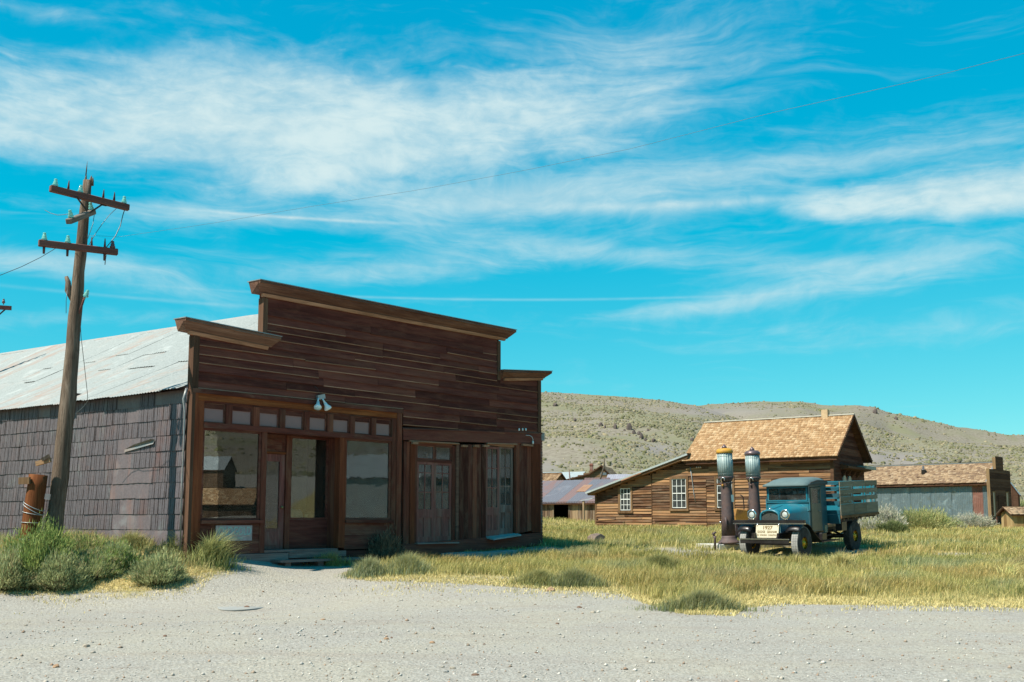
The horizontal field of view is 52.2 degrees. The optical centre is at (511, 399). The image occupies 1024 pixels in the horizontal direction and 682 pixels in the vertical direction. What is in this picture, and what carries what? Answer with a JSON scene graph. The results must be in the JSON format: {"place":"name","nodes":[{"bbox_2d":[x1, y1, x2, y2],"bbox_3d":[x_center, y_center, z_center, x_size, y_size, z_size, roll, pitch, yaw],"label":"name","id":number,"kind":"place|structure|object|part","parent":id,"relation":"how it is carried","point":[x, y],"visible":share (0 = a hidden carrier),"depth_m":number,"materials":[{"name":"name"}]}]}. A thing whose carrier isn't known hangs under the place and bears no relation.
{"place":"outdoors","nodes":[
{"label":"outdoors","id":0,"kind":"place"},
{"bbox_2d":[0,590,1023,681],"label":"road","id":1,"kind":"structure","parent":0,"point":[199,606],"depth_m":11.66,"materials":[{"name":"grey gravel"}]},
{"bbox_2d":[217,606,262,610],"bbox_3d":[-4.582,3.541,17.875,0.840,0.035,1.344,0,-6,0],"label":"ground plate","id":2,"kind":"object","parent":1,"relation":"on","point":[236,608],"visible":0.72,"depth_m":17.38,"materials":[{"name":"grey metal"}]},
{"bbox_2d":[0,571,1023,681],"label":"pebbles","id":3,"kind":"object","parent":1,"relation":"on","point":[523,675],"visible":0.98,"depth_m":11.65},
{"bbox_2d":[0,519,1023,647],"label":"ground","id":4,"kind":"structure","parent":0,"point":[241,583],"depth_m":19.12,"materials":[{"name":"soil"}]},
{"bbox_2d":[0,299,11,313],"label":"utility pole","id":5,"kind":"object","parent":4,"relation":"on","point":[3,307],"visible":1,"depth_m":34.84,"materials":[{"name":"brown wood"}]},
{"bbox_2d":[0,538,42,590],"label":"sagebrush","id":6,"kind":"object","parent":4,"relation":"on","point":[12,577],"visible":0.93,"depth_m":18.37,"materials":[{"name":"green plant"}]},
{"bbox_2d":[18,474,50,546],"bbox_3d":[-8.723,2.305,19.156,0.637,1.884,0.439,0,-6,0],"label":"stub post","id":7,"kind":"object","parent":4,"relation":"on","point":[36,496],"visible":0.68,"depth_m":19.10,"materials":[{"name":"wood"}]},
{"bbox_2d":[0,510,79,580],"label":"sagebrush","id":8,"kind":"object","parent":4,"relation":"on","point":[41,543],"visible":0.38,"depth_m":18.83,"materials":[{"name":"green plant"}]},
{"bbox_2d":[29,546,95,590],"bbox_3d":[-8.090,3.019,18.782,1.090,0.880,1.066,-4,-7,29],"label":"sagebrush","id":9,"kind":"object","parent":4,"relation":"on","point":[58,572],"visible":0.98,"depth_m":18.56,"materials":[{"name":"green plant"}]},
{"bbox_2d":[35,166,129,534],"bbox_3d":[-8.347,-0.665,20.475,1.526,8.073,2.673,0,-6,0],"label":"utility pole","id":10,"kind":"object","parent":4,"relation":"on","point":[74,290],"visible":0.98,"depth_m":19.91,"materials":[{"name":"brown wood"}]},
{"bbox_2d":[1,249,53,274],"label":"overhead wire","id":11,"kind":"object","parent":10,"relation":"attached to","point":[29,262],"visible":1,"depth_m":19.18,"materials":[{"name":"black metal"}]},
{"bbox_2d":[91,53,1023,236],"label":"overhead wire","id":12,"kind":"object","parent":10,"relation":"attached to","point":[611,152],"visible":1,"depth_m":14.92,"materials":[{"name":"black metal"}]},
{"bbox_2d":[74,543,92,558],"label":"sagebrush","id":13,"kind":"object","parent":4,"relation":"on","point":[80,553],"visible":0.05,"depth_m":19.61,"materials":[{"name":"green plant"}]},
{"bbox_2d":[66,530,110,553],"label":"sagebrush","id":14,"kind":"object","parent":4,"relation":"on","point":[83,540],"visible":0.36,"depth_m":20.48,"materials":[{"name":"green plant"}]},
{"bbox_2d":[78,546,126,581],"bbox_3d":[-7.684,3.015,19.363,1.103,0.672,0.920,0,-6,0],"label":"sagebrush","id":15,"kind":"object","parent":4,"relation":"on","point":[103,568],"visible":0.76,"depth_m":19.25,"materials":[{"name":"green plant"}]},
{"bbox_2d":[101,534,143,570],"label":"sagebrush","id":16,"kind":"object","parent":4,"relation":"on","point":[123,551],"visible":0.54,"depth_m":19.62,"materials":[{"name":"green plant"}]},
{"bbox_2d":[110,529,155,552],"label":"bush","id":17,"kind":"object","parent":4,"relation":"on","point":[131,539],"visible":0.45,"depth_m":20.85,"materials":[{"name":"green plant"}]},
{"bbox_2d":[122,546,189,585],"bbox_3d":[-6.478,3.039,19.146,1.150,0.761,0.980,-2,-7,14],"label":"sagebrush","id":18,"kind":"object","parent":4,"relation":"on","point":[160,569],"visible":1,"depth_m":18.97,"materials":[{"name":"green plant"}]},
{"bbox_2d":[139,530,204,560],"bbox_3d":[-6.517,2.856,20.678,1.615,0.795,1.474,0,-6,0],"label":"grass tuft","id":19,"kind":"object","parent":4,"relation":"on","point":[175,547],"visible":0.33,"depth_m":20.44,"materials":[{"name":"green plant"}]},
{"bbox_2d":[178,525,251,574],"bbox_3d":[-5.726,2.902,20.305,1.427,0.987,1.387,-4,-8,34],"label":"grass tuft","id":20,"kind":"object","parent":4,"relation":"on","point":[215,552],"visible":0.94,"depth_m":20.14,"materials":[{"name":"green plant"}]},
{"bbox_2d":[0,279,551,565],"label":"general store","id":21,"kind":"structure","parent":4,"relation":"on","point":[420,440],"depth_m":23.83,"materials":[{"name":"brown wood"}]},
{"bbox_2d":[203,449,211,493],"bbox_3d":[-8.006,2.402,25.893,0.300,2.410,2.440,-6,-9,41],"label":"shelf unit","id":22,"kind":"object","parent":21,"relation":"on","point":[207,472],"depth_m":26.23,"materials":[{"name":"brown wood"}]},
{"bbox_2d":[204,402,224,422],"bbox_3d":[-6.003,0.269,21.019,0.040,0.396,0.490,-6,-9,41],"label":"transom window","id":23,"kind":"structure","parent":21,"relation":"in","point":[210,415],"depth_m":21.02,"materials":[{"name":"grey glass"}]},
{"bbox_2d":[200,428,260,519],"bbox_3d":[-5.708,1.522,21.211,0.060,1.828,1.383,-6,-9,41],"label":"show window","id":24,"kind":"structure","parent":21,"relation":"in","point":[235,455],"depth_m":21.28,"materials":[{"name":"clear glass"}]},
{"bbox_2d":[215,525,251,540],"bbox_3d":[-5.608,2.691,21.099,0.012,0.310,0.850,-6,-9,41],"label":"tobacco sign","id":25,"kind":"object","parent":21,"relation":"attached to","point":[244,534],"visible":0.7,"depth_m":21.14,"materials":[{"name":"metal"}]},
{"bbox_2d":[202,501,277,527],"bbox_3d":[-6.155,2.921,24.445,0.600,1.050,2.800,-6,-9,41],"label":"shop counter","id":26,"kind":"object","parent":21,"relation":"on","point":[271,508],"visible":0.11,"depth_m":24.56,"materials":[{"name":"brown wood"}]},
{"bbox_2d":[232,405,251,425],"bbox_3d":[-5.571,0.324,21.501,0.040,0.396,0.490,-6,-9,41],"label":"transom window","id":27,"kind":"structure","parent":21,"relation":"in","point":[238,417],"depth_m":21.51,"materials":[{"name":"grey glass"}]},
{"bbox_2d":[259,408,278,427],"bbox_3d":[-5.132,0.380,21.996,0.040,0.396,0.490,-6,-9,41],"label":"transom window","id":28,"kind":"structure","parent":21,"relation":"in","point":[266,420],"depth_m":22.00,"materials":[{"name":"grey glass"}]},
{"bbox_2d":[264,454,284,548],"bbox_3d":[-5.146,2.166,22.303,0.100,2.026,0.689,-6,-9,41],"label":"door","id":29,"kind":"structure","parent":21,"relation":"in","point":[273,536],"depth_m":22.46,"materials":[{"name":"brown wood"}]},
{"bbox_2d":[285,410,302,429],"bbox_3d":[-4.703,0.435,22.474,0.040,0.396,0.480,-6,-9,41],"label":"transom window","id":30,"kind":"structure","parent":21,"relation":"in","point":[291,422],"depth_m":22.48,"materials":[{"name":"grey glass"}]},
{"bbox_2d":[291,509,302,517],"bbox_3d":[-4.876,2.556,23.122,0.444,0.296,0.665,-6,-9,41],"label":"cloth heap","id":31,"kind":"object","parent":21,"relation":"on","point":[296,513],"visible":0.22,"depth_m":23.04,"materials":[{"name":"beige fabric"}]},
{"bbox_2d":[302,512,314,517],"bbox_3d":[-4.602,2.624,23.385,0.246,0.220,0.320,-6,-9,41],"label":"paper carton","id":32,"kind":"object","parent":21,"relation":"on","point":[308,514],"visible":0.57,"depth_m":23.30,"materials":[{"name":"brown cardboard"}]},
{"bbox_2d":[290,436,328,519],"bbox_3d":[-4.503,1.734,23.118,0.060,1.818,1.041,-6,-9,41],"label":"show window","id":33,"kind":"structure","parent":21,"relation":"in","point":[298,437],"depth_m":23.40,"materials":[{"name":"glass"}]},
{"bbox_2d":[310,412,325,431],"bbox_3d":[-4.281,0.489,22.946,0.040,0.396,0.470,-6,-9,41],"label":"transom window","id":34,"kind":"structure","parent":21,"relation":"in","point":[316,424],"depth_m":22.95,"materials":[{"name":"grey glass"}]},
{"bbox_2d":[314,386,331,410],"bbox_3d":[-4.156,-0.028,22.892,0.257,0.537,0.471,-6,-9,41],"label":"floodlight","id":35,"kind":"object","parent":21,"relation":"attached to","point":[318,406],"visible":1,"depth_m":22.91,"materials":[{"name":"white metal"}]},
{"bbox_2d":[333,415,348,432],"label":"transom window","id":36,"kind":"structure","parent":21,"relation":"in","point":[340,426],"depth_m":23.44,"materials":[{"name":"grey glass"}]},
{"bbox_2d":[355,417,369,434],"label":"transom window","id":37,"kind":"structure","parent":21,"relation":"in","point":[363,428],"depth_m":23.90,"materials":[{"name":"grey glass"}]},
{"bbox_2d":[345,438,390,519],"bbox_3d":[-3.304,1.823,23.895,0.060,1.818,1.358,-6,-9,41],"label":"show window","id":38,"kind":"structure","parent":21,"relation":"in","point":[368,462],"depth_m":23.91,"materials":[{"name":"grey glass"}]},
{"bbox_2d":[376,419,389,436],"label":"transom window","id":39,"kind":"structure","parent":21,"relation":"in","point":[381,429],"depth_m":24.36,"materials":[{"name":"grey glass"}]},
{"bbox_2d":[416,462,433,542],"bbox_3d":[-2.112,2.476,25.187,0.045,1.953,0.582,-6,-9,41],"label":"door","id":40,"kind":"structure","parent":21,"relation":"in","point":[425,472],"depth_m":25.20,"materials":[{"name":"brown wood"}]},
{"bbox_2d":[417,444,434,459],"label":"transom window","id":41,"kind":"structure","parent":21,"relation":"in","point":[427,452],"depth_m":25.36,"materials":[{"name":"glass"}]},
{"bbox_2d":[433,463,451,541],"bbox_3d":[-1.717,2.521,25.633,0.045,1.943,0.609,-6,-9,41],"label":"door","id":42,"kind":"structure","parent":21,"relation":"in","point":[443,473],"depth_m":25.64,"materials":[{"name":"brown wood"}]},
{"bbox_2d":[435,446,451,460],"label":"transom window","id":43,"kind":"structure","parent":21,"relation":"in","point":[441,452],"depth_m":25.80,"materials":[{"name":"glass"}]},
{"bbox_2d":[486,446,498,535],"bbox_3d":[-0.521,2.362,26.999,0.045,2.310,0.530,-6,-9,41],"label":"door","id":44,"kind":"structure","parent":21,"relation":"in","point":[492,453],"depth_m":27.01,"materials":[{"name":"brown wood"}]},
{"bbox_2d":[497,446,512,533],"bbox_3d":[-0.180,2.380,27.447,0.045,2.285,0.555,-6,-9,41],"label":"door","id":45,"kind":"structure","parent":21,"relation":"in","point":[505,456],"depth_m":27.46,"materials":[{"name":"brown wood"}]},
{"bbox_2d":[303,550,361,566],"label":"grass tuft","id":46,"kind":"object","parent":4,"relation":"on","point":[330,563],"visible":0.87,"depth_m":22.41,"materials":[{"name":"green plant"}]},
{"bbox_2d":[338,555,391,580],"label":"grass tuft","id":47,"kind":"object","parent":4,"relation":"on","point":[367,567],"visible":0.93,"depth_m":20.37,"materials":[{"name":"green plant"}]},
{"bbox_2d":[366,522,407,560],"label":"dried bush","id":48,"kind":"object","parent":4,"relation":"on","point":[388,547],"visible":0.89,"depth_m":23.64,"materials":[{"name":"green plant"}]},
{"bbox_2d":[377,550,444,577],"bbox_3d":[-2.117,3.218,20.541,1.819,0.615,1.548,0,-6,0],"label":"grass tuft","id":49,"kind":"object","parent":4,"relation":"on","point":[409,563],"visible":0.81,"depth_m":20.52,"materials":[{"name":"green plant"}]},
{"bbox_2d":[441,548,549,558],"bbox_3d":[-0.140,3.954,26.351,0.460,0.369,4.300,-5,-8,39],"label":"boardwalk plank","id":50,"kind":"object","parent":4,"relation":"on","point":[493,553],"visible":0.33,"depth_m":25.58,"materials":[{"name":"brown wood"}]},
{"bbox_2d":[0,516,1023,614],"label":"grass","id":51,"kind":"structure","parent":4,"relation":"on","point":[972,572],"depth_m":22.38,"materials":[{"name":"yellow plant"}]},
{"bbox_2d":[498,567,562,586],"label":"grass tuft","id":52,"kind":"object","parent":4,"relation":"on","point":[534,576],"visible":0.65,"depth_m":19.18,"materials":[{"name":"green plant"}]},
{"bbox_2d":[542,472,566,480],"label":"brown roofed shed","id":53,"kind":"structure","parent":4,"relation":"on","point":[553,476],"depth_m":82.70,"materials":[{"name":"brown wood"}]},
{"bbox_2d":[504,566,620,588],"bbox_3d":[1.032,3.243,19.166,2.302,0.484,1.153,-1,-7,10],"label":"grass tuft","id":54,"kind":"object","parent":4,"relation":"on","point":[569,577],"visible":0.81,"depth_m":19.02,"materials":[{"name":"green plant"}]},
{"bbox_2d":[543,471,585,478],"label":"white roofed house","id":55,"kind":"structure","parent":4,"relation":"on","point":[572,474],"depth_m":106.70,"materials":[{"name":"metal"}]},
{"bbox_2d":[542,479,617,520],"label":"barn","id":56,"kind":"structure","parent":4,"relation":"on","point":[561,499],"depth_m":63.93,"materials":[{"name":"grey metal"}]},
{"bbox_2d":[580,498,593,520],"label":"shed canopy","id":57,"kind":"object","parent":4,"relation":"on","point":[583,509],"visible":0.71,"depth_m":60.61,"materials":[{"name":"wood"}]},
{"bbox_2d":[567,463,616,479],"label":"gabled house","id":58,"kind":"structure","parent":4,"relation":"on","point":[595,473],"depth_m":88.02,"materials":[{"name":"brown wood"}]},
{"bbox_2d":[587,533,604,543],"bbox_3d":[2.594,4.306,32.143,0.514,0.414,0.474,3,-7,-23],"label":"boulder","id":59,"kind":"object","parent":4,"relation":"on","point":[597,535],"visible":0.47,"depth_m":32.02,"materials":[{"name":"stone"}]},
{"bbox_2d":[599,458,604,478],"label":"leaning pole","id":60,"kind":"object","parent":4,"relation":"on","point":[602,469],"visible":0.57,"depth_m":69.88,"materials":[{"name":"grey wood"}]},
{"bbox_2d":[607,474,630,478],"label":"lilac roofed shed","id":61,"kind":"structure","parent":4,"relation":"on","point":[615,476],"depth_m":80.95,"materials":[{"name":"metal"}]},
{"bbox_2d":[621,552,701,571],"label":"grass tuft","id":62,"kind":"object","parent":4,"relation":"on","point":[663,560],"visible":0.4,"depth_m":22.68,"materials":[{"name":"green plant"}]},
{"bbox_2d":[621,587,781,613],"bbox_3d":[2.759,2.932,15.418,2.447,0.404,1.092,0,-6,0],"label":"grass tuft","id":63,"kind":"object","parent":4,"relation":"on","point":[706,599],"visible":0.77,"depth_m":15.32,"materials":[{"name":"green plant"}]},
{"bbox_2d":[712,531,715,548],"bbox_3d":[5.619,3.937,29.029,0.143,0.566,0.100,4,-8,-30],"label":"standpipe","id":64,"kind":"object","parent":4,"relation":"on","point":[713,534],"visible":0.88,"depth_m":29.02,"materials":[{"name":"grey metal"}]},
{"bbox_2d":[585,409,875,526],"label":"shingled house","id":65,"kind":"structure","parent":4,"relation":"on","point":[684,489],"depth_m":49.23,"materials":[{"name":"brown wood"}]},
{"bbox_2d":[617,486,632,512],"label":"window","id":66,"kind":"structure","parent":65,"relation":"in","point":[625,496],"depth_m":51.50,"materials":[{"name":"white wood"}]},
{"bbox_2d":[669,476,688,510],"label":"window","id":67,"kind":"structure","parent":65,"relation":"in","point":[678,485],"depth_m":49.92,"materials":[{"name":"white wood"}]},
{"bbox_2d":[714,476,734,510],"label":"window","id":68,"kind":"structure","parent":65,"relation":"in","point":[717,488],"depth_m":48.78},
{"bbox_2d":[696,543,790,549],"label":"pump island","id":69,"kind":"structure","parent":4,"relation":"on","point":[736,546],"depth_m":29.32,"materials":[{"name":"concrete"}]},
{"bbox_2d":[716,444,739,543],"bbox_3d":[6.056,2.647,29.498,0.620,2.800,0.620,-3,-7,12],"label":"fuel pump","id":70,"kind":"object","parent":69,"relation":"on","point":[725,472],"visible":0.98,"depth_m":29.36,"materials":[{"name":"grey metal"}]},
{"bbox_2d":[734,494,748,538],"bbox_3d":[6.696,3.416,30.453,0.692,1.314,0.458,2,-7,-20],"label":"oil cart","id":71,"kind":"object","parent":69,"relation":"on","point":[740,514],"visible":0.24,"depth_m":30.23,"materials":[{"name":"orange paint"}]},
{"bbox_2d":[744,447,760,519],"bbox_3d":[7.290,2.805,31.488,0.620,2.800,0.620,-2,-7,8],"label":"fuel pump","id":72,"kind":"object","parent":69,"relation":"on","point":[752,466],"visible":0.78,"depth_m":31.38,"materials":[{"name":"grey metal"}]},
{"bbox_2d":[733,477,878,558],"bbox_3d":[8.300,3.236,29.334,2.060,2.132,5.392,-6,-6,40],"label":"stake bed truck","id":73,"kind":"object","parent":4,"relation":"on","point":[798,516],"visible":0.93,"depth_m":28.52,"materials":[{"name":"metal"}]},
{"bbox_2d":[756,525,778,537],"bbox_3d":[6.710,3.461,27.478,0.670,0.330,0.033,-6,-12,40],"label":"truck sign","id":74,"kind":"object","parent":73,"relation":"hanging from","point":[767,531],"visible":1,"depth_m":27.47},
{"bbox_3d":[7.294,3.040,29.166,0.072,1.140,0.630,-6,-6,40],"label":"door","id":75,"kind":"part","parent":73,"relation":"part of","materials":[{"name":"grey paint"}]},
{"bbox_3d":[8.265,2.947,28.341,0.071,1.140,0.630,-6,-6,40],"label":"door","id":76,"kind":"part","parent":73,"relation":"part of","materials":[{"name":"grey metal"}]},
{"bbox_2d":[817,546,871,567],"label":"grass tuft","id":77,"kind":"object","parent":4,"relation":"on","point":[838,558],"visible":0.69,"depth_m":24.58,"materials":[{"name":"yellow plant"}]},
{"bbox_2d":[858,516,884,531],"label":"rabbitbrush","id":78,"kind":"object","parent":4,"relation":"on","point":[867,523],"visible":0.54,"depth_m":41.76,"materials":[{"name":"green plant"}]},
{"bbox_2d":[857,502,908,524],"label":"rabbitbrush","id":79,"kind":"object","parent":4,"relation":"on","point":[887,515],"visible":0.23,"depth_m":43.35,"materials":[{"name":"green plant"}]},
{"bbox_2d":[875,517,910,532],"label":"rabbitbrush","id":80,"kind":"object","parent":4,"relation":"on","point":[896,526],"visible":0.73,"depth_m":41.00,"materials":[{"name":"green plant"}]},
{"bbox_2d":[893,503,955,528],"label":"rabbitbrush","id":81,"kind":"object","parent":4,"relation":"on","point":[925,518],"visible":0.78,"depth_m":48.45,"materials":[{"name":"green plant"}]},
{"bbox_2d":[864,456,1011,525],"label":"tin sided building","id":82,"kind":"structure","parent":4,"relation":"on","point":[981,488],"depth_m":67.93,"materials":[{"name":"grey metal"}]},
{"bbox_2d":[992,491,996,516],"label":"window","id":83,"kind":"structure","parent":82,"relation":"in","point":[993,492],"depth_m":65.85,"materials":[{"name":"grey glass"}]},
{"bbox_2d":[998,495,1004,525],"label":"door","id":84,"kind":"structure","parent":82,"relation":"in","point":[1000,497],"depth_m":66.55,"materials":[{"name":"brown wood"}]},
{"bbox_2d":[1006,492,1008,505],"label":"window","id":85,"kind":"structure","parent":82,"relation":"in","point":[1007,493],"depth_m":67.77,"materials":[{"name":"grey glass"}]},
{"bbox_2d":[942,513,967,527],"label":"rabbitbrush","id":86,"kind":"object","parent":4,"relation":"on","point":[961,523],"visible":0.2,"depth_m":54.37,"materials":[{"name":"green plant"}]},
{"bbox_2d":[950,509,1000,527],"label":"rabbitbrush","id":87,"kind":"object","parent":4,"relation":"on","point":[972,519],"visible":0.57,"depth_m":56.34,"materials":[{"name":"green plant"}]},
{"bbox_2d":[990,555,1023,577],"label":"grass tuft","id":88,"kind":"object","parent":4,"relation":"on","point":[1010,568],"visible":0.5,"depth_m":20.88,"materials":[{"name":"yellow plant"}]},
{"bbox_2d":[996,506,1023,528],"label":"plank hut","id":89,"kind":"object","parent":4,"relation":"on","point":[1012,516],"visible":0.95,"depth_m":56.91,"materials":[{"name":"brown wood"}]},
{"bbox_2d":[1011,483,1020,505],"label":"dark gabled shed","id":90,"kind":"structure","parent":4,"relation":"on","point":[1015,496],"depth_m":72.86,"materials":[{"name":"wood"}]},
{"bbox_2d":[0,552,1023,619],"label":"dry thatch grass","id":91,"kind":"structure","parent":0,"point":[816,601],"depth_m":18.17,"materials":[{"name":"plant"}]},
{"bbox_2d":[0,0,1023,434],"label":"sky","id":92,"kind":"structure","parent":0,"point":[866,248],"materials":[{"name":"blue"}]},
{"bbox_2d":[584,477,609,479],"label":"maroon roofed shed","id":93,"kind":"structure","parent":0,"point":[595,478],"depth_m":74.66,"materials":[{"name":"metal"}]},
{"bbox_2d":[541,392,1023,498],"bbox_3d":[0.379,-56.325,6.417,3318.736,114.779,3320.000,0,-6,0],"label":"hills","id":94,"kind":"structure","parent":0,"point":[976,437],"depth_m":333.53,"materials":[{"name":"beige soil"}]},
{"bbox_2d":[626,423,631,429],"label":"hill rock","id":95,"kind":"object","parent":94,"relation":"on","point":[629,426],"visible":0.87,"depth_m":265.31,"materials":[{"name":"grey stone"}]},
{"bbox_2d":[541,391,1023,500],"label":"hillside sagebrush","id":96,"kind":"object","parent":94,"relation":"on","point":[691,432],"visible":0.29,"depth_m":289.91,"materials":[{"name":"green plant"}]}
]}

